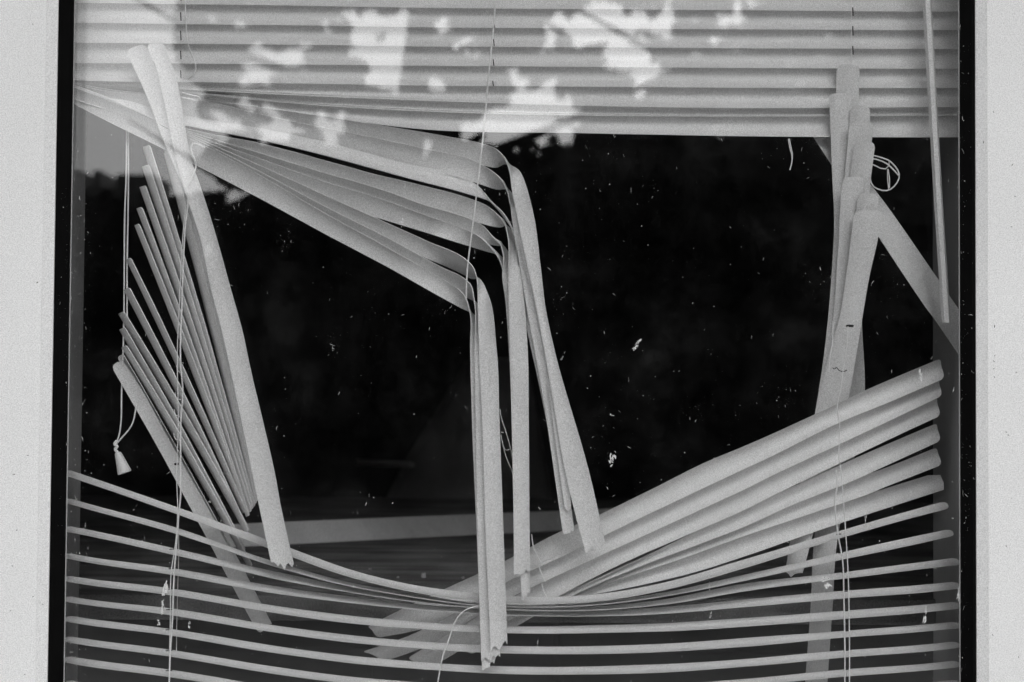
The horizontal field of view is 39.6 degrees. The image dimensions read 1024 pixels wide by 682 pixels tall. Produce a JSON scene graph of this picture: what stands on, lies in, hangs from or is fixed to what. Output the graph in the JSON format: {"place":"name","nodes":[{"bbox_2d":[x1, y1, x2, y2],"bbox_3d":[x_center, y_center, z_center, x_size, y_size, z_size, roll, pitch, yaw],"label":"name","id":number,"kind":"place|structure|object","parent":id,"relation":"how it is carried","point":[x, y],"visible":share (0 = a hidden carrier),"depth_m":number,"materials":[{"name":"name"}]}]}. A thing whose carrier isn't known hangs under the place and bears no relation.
{"place":"outdoors","nodes":[
{"label":"outdoors","id":0,"kind":"place"},
{"bbox_2d":[77,648,932,681],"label":"room floor","id":1,"kind":"structure","parent":0,"point":[89,674],"depth_m":5.75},
{"bbox_2d":[373,358,558,681],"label":"draped cloth","id":2,"kind":"object","parent":1,"relation":"on","point":[445,439],"visible":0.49,"depth_m":3.20,"materials":[{"name":"black fabric"}]},
{"bbox_2d":[356,459,414,467],"bbox_3d":[-0.293,0.280,3.253,0.014,0.026,0.317,1,-2,-28],"label":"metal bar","id":3,"kind":"object","parent":2,"relation":"on","point":[409,464],"visible":1,"depth_m":3.23,"materials":[{"name":"black metal"}]},
{"bbox_2d":[79,495,935,624],"bbox_3d":[-0.005,0.767,2.334,2.600,0.900,1.390,0,-2,0],"label":"desk","id":4,"kind":"object","parent":1,"relation":"on","point":[409,560],"visible":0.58,"depth_m":1.94,"materials":[{"name":"black wood"}]},
{"bbox_2d":[224,509,609,546],"bbox_3d":[-0.083,0.297,2.305,0.794,0.033,0.024,1,-2,-29],"label":"plank","id":5,"kind":"object","parent":4,"relation":"on","point":[326,531],"visible":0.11,"depth_m":2.24,"materials":[{"name":"grey wood"}]},
{"bbox_2d":[78,111,932,653],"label":"room back wall","id":6,"kind":"structure","parent":0,"point":[650,239],"depth_m":6.11,"materials":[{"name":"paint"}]},
{"bbox_3d":[0.005,-0.636,0.503,18.000,3.900,2.470,0,-2,0],"label":"house wall","id":7,"kind":"object","parent":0,"visible":0},
{"bbox_2d":[0,0,1023,681],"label":"window","id":8,"kind":"structure","parent":7,"relation":"attached to","point":[978,422],"depth_m":1.49,"materials":[{"name":"white paint"}]},
{"bbox_2d":[157,580,167,624],"bbox_3d":[-0.367,0.275,1.492,0.011,0.047,0.001,0,-2,0],"label":"bird dropping","id":9,"kind":"object","parent":8,"relation":"attached to","point":[165,591],"visible":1,"depth_m":1.49,"materials":[{"name":"white"}]},
{"bbox_2d":[202,239,216,272],"bbox_3d":[-0.320,-0.090,1.503,0.016,0.037,0.001,0,-2,0],"label":"bird dropping","id":10,"kind":"object","parent":8,"relation":"attached to","point":[208,251],"visible":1,"depth_m":1.50,"materials":[{"name":"white"}]},
{"bbox_2d":[65,0,958,681],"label":"venetian blind","id":11,"kind":"object","parent":8,"relation":"attached to","point":[851,82],"visible":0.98,"depth_m":1.56,"materials":[{"name":"white plastic"}]},
{"bbox_2d":[609,453,615,466],"bbox_3d":[0.106,0.125,1.496,0.008,0.015,0.001,0,-2,0],"label":"bird dropping","id":12,"kind":"object","parent":8,"relation":"attached to","point":[612,458],"visible":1,"depth_m":1.50,"materials":[{"name":"white"}]},
{"bbox_2d":[822,577,831,588],"bbox_3d":[0.330,0.254,1.493,0.011,0.013,0.001,0,-2,0],"label":"bird dropping","id":13,"kind":"object","parent":8,"relation":"attached to","point":[827,585],"visible":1,"depth_m":1.49,"materials":[{"name":"white"}]}
]}

